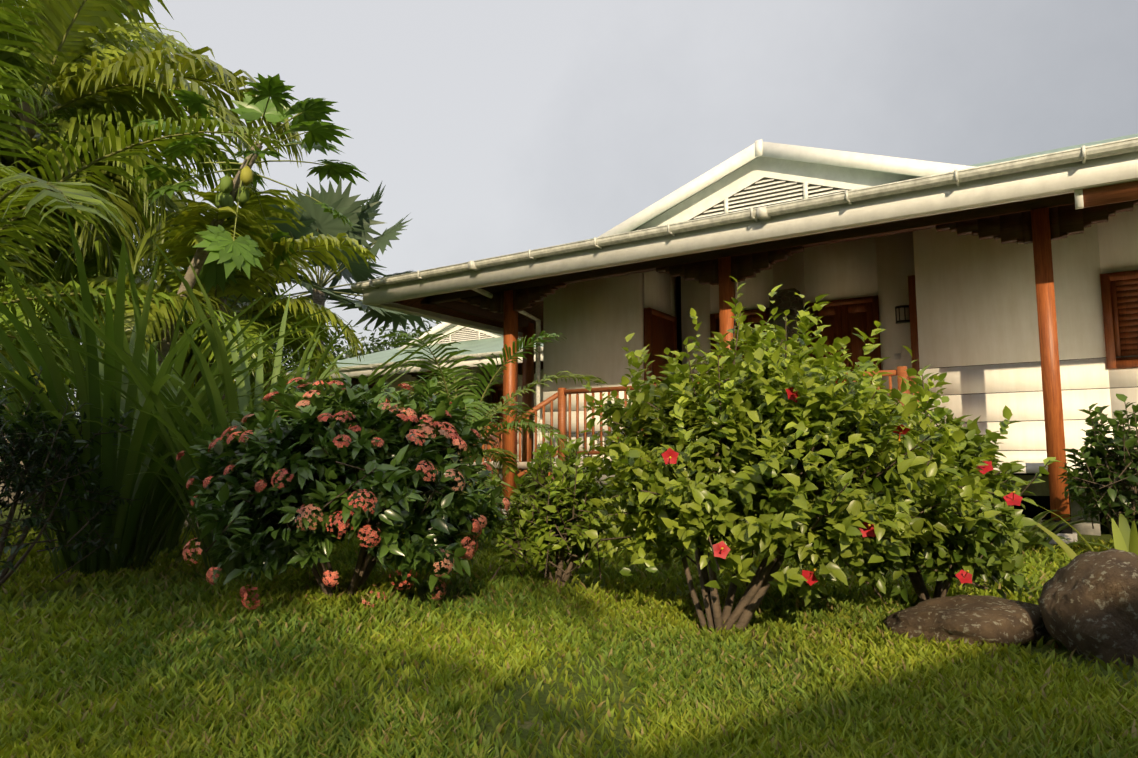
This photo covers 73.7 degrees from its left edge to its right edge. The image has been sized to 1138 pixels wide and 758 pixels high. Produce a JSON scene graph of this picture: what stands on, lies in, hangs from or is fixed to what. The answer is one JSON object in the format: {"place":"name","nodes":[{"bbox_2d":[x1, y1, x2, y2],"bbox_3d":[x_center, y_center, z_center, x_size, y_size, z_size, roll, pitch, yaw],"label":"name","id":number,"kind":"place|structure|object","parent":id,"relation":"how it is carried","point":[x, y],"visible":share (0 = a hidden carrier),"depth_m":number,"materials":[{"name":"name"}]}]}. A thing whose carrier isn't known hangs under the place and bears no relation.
{"place":"outdoors","nodes":[
{"label":"outdoors","id":0,"kind":"place"},
{"bbox_2d":[0,487,1137,757],"bbox_3d":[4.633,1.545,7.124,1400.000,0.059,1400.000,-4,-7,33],"label":"lawn","id":1,"kind":"structure","parent":0,"point":[582,695],"depth_m":2.70,"materials":[{"name":"green plant"}]},
{"bbox_2d":[0,366,138,586],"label":"dark shrub","id":2,"kind":"object","parent":1,"relation":"on","point":[24,442],"visible":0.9,"depth_m":4.48,"materials":[{"name":"green plant"}]},
{"bbox_2d":[0,112,208,504],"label":"coconut palm","id":3,"kind":"object","parent":1,"relation":"on","point":[73,330],"depth_m":13.06,"materials":[{"name":"green plant"}]},
{"bbox_2d":[9,0,222,501],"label":"coconut palm","id":4,"kind":"object","parent":1,"relation":"on","point":[117,12],"visible":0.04,"depth_m":14.61,"materials":[{"name":"green plant"}]},
{"bbox_2d":[0,0,289,420],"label":"coconut palm","id":5,"kind":"object","parent":1,"relation":"on","point":[63,193],"visible":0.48,"depth_m":6.84,"materials":[{"name":"green plant"}]},
{"bbox_2d":[0,0,306,293],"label":"coconut palm","id":6,"kind":"object","parent":1,"relation":"on","point":[88,106],"visible":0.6,"depth_m":8.85,"materials":[{"name":"green plant"}]},
{"bbox_2d":[0,238,309,410],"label":"tree","id":7,"kind":"object","parent":1,"relation":"on","point":[274,344],"depth_m":26.03,"materials":[{"name":"green plant"}]},
{"bbox_2d":[0,211,379,575],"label":"strap clump","id":8,"kind":"object","parent":1,"relation":"on","point":[125,522],"visible":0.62,"depth_m":4.86,"materials":[{"name":"green plant"}]},
{"bbox_2d":[0,236,394,555],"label":"strap clump","id":9,"kind":"object","parent":1,"relation":"on","point":[172,538],"visible":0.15,"depth_m":6.02,"materials":[{"name":"green plant"}]},
{"bbox_2d":[30,176,375,528],"bbox_3d":[-3.995,-0.143,8.881,3.390,3.731,3.602,0,-6,1],"label":"young coconut palm","id":10,"kind":"object","parent":1,"relation":"on","point":[182,242],"visible":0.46,"depth_m":8.61,"materials":[{"name":"green plant"}]},
{"bbox_2d":[69,325,364,418],"bbox_3d":[-15.577,0.116,34.908,14.866,8.770,14.051,-4,-7,33],"label":"tree","id":11,"kind":"object","parent":1,"relation":"on","point":[325,345],"visible":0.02,"depth_m":34.80,"materials":[{"name":"green plant"}]},
{"bbox_2d":[9,239,486,575],"bbox_3d":[-2.160,0.266,5.460,3.062,2.188,2.854,3,-7,-29],"label":"strap clump","id":12,"kind":"object","parent":1,"relation":"on","point":[141,381],"visible":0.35,"depth_m":4.89,"materials":[{"name":"green plant"}]},
{"bbox_2d":[132,73,368,364],"bbox_3d":[-3.394,-0.836,7.838,2.423,4.899,2.267,-4,-7,33],"label":"papaya tree","id":13,"kind":"object","parent":1,"relation":"on","point":[223,259],"visible":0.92,"depth_m":7.83,"materials":[{"name":"green plant"}]},
{"bbox_2d":[186,178,441,387],"bbox_3d":[-4.640,-0.719,13.941,4.110,5.950,4.597,-4,-7,33],"label":"fan palm","id":14,"kind":"object","parent":1,"relation":"on","point":[315,219],"visible":0.5,"depth_m":13.48,"materials":[{"name":"green plant"}]},
{"bbox_2d":[176,372,513,609],"bbox_3d":[-1.229,0.631,4.254,1.832,1.317,1.706,-4,-7,33],"label":"ixora shrub","id":15,"kind":"object","parent":1,"relation":"on","point":[312,468],"visible":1,"depth_m":3.87,"materials":[{"name":"green plant"}]},
{"bbox_2d":[298,319,439,402],"bbox_3d":[-5.304,1.045,36.221,12.744,8.143,12.479,0,-6,-5],"label":"tree","id":16,"kind":"object","parent":1,"relation":"on","point":[376,348],"visible":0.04,"depth_m":33.48,"materials":[{"name":"green plant"}]},
{"bbox_2d":[285,322,602,488],"bbox_3d":[-1.288,0.824,24.228,11.283,5.589,10.793,-4,-7,33],"label":"bungalow","id":17,"kind":"object","parent":1,"relation":"on","point":[481,345],"visible":0.08,"depth_m":21.41,"materials":[{"name":"white paint"},{"name":"timber"},{"name":"painted sheet metal"}]},
{"bbox_2d":[378,329,606,527],"bbox_3d":[-0.851,0.563,6.956,2.394,1.917,2.714,-1,-6,7],"label":"areca palm","id":18,"kind":"object","parent":1,"relation":"on","point":[444,378],"visible":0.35,"depth_m":6.74,"materials":[{"name":"green plant"}]},
{"bbox_2d":[485,432,631,587],"bbox_3d":[-0.042,0.803,4.648,0.870,0.976,0.873,-4,-7,33],"label":"light green shrub","id":19,"kind":"object","parent":1,"relation":"on","point":[560,508],"visible":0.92,"depth_m":4.46,"materials":[{"name":"green plant"}]},
{"bbox_2d":[351,133,1137,543],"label":"bungalow","id":20,"kind":"object","parent":1,"relation":"on","point":[991,289],"visible":0.52,"depth_m":8.97,"materials":[{"name":"white paint"}]},
{"bbox_2d":[579,276,1022,630],"bbox_3d":[1.070,0.335,3.833,2.059,1.730,1.750,-4,-7,33],"label":"hibiscus shrub","id":21,"kind":"object","parent":1,"relation":"on","point":[790,449],"visible":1,"depth_m":3.37,"materials":[{"name":"green plant"}]},
{"bbox_2d":[840,364,1060,603],"bbox_3d":[1.913,0.568,4.019,1.165,1.302,1.024,-4,-7,33],"label":"hibiscus shrub","id":22,"kind":"object","parent":1,"relation":"on","point":[986,546],"visible":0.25,"depth_m":3.72,"materials":[{"name":"green plant"}]},
{"bbox_2d":[884,595,1050,647],"bbox_3d":[1.875,1.159,3.433,0.870,0.335,0.581,1,-6,-13],"label":"boulder","id":23,"kind":"object","parent":1,"relation":"on","point":[986,619],"visible":0.67,"depth_m":3.25,"materials":[{"name":"stone"}]},
{"bbox_2d":[1007,509,1110,556],"bbox_3d":[3.566,1.266,6.365,1.472,0.394,1.428,0,-6,-3],"label":"fern","id":24,"kind":"object","parent":1,"relation":"on","point":[1032,530],"visible":0.12,"depth_m":6.01,"materials":[{"name":"green plant"}]},
{"bbox_2d":[1023,505,1137,594],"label":"plant","id":25,"kind":"object","parent":1,"relation":"on","point":[1125,537],"visible":0.21,"depth_m":3.67,"materials":[{"name":"green plant"}]},
{"bbox_2d":[1038,548,1137,666],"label":"boulder","id":26,"kind":"object","parent":1,"relation":"on","point":[1088,602],"visible":0.81,"depth_m":2.92,"materials":[{"name":"stone"}]},
{"bbox_2d":[1057,394,1137,540],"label":"shrub","id":27,"kind":"object","parent":1,"relation":"on","point":[1112,473],"visible":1,"depth_m":5.77,"materials":[{"name":"green plant"}]},
{"bbox_2d":[3,0,1137,414],"label":"sky","id":28,"kind":"structure","parent":0,"point":[499,127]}
]}

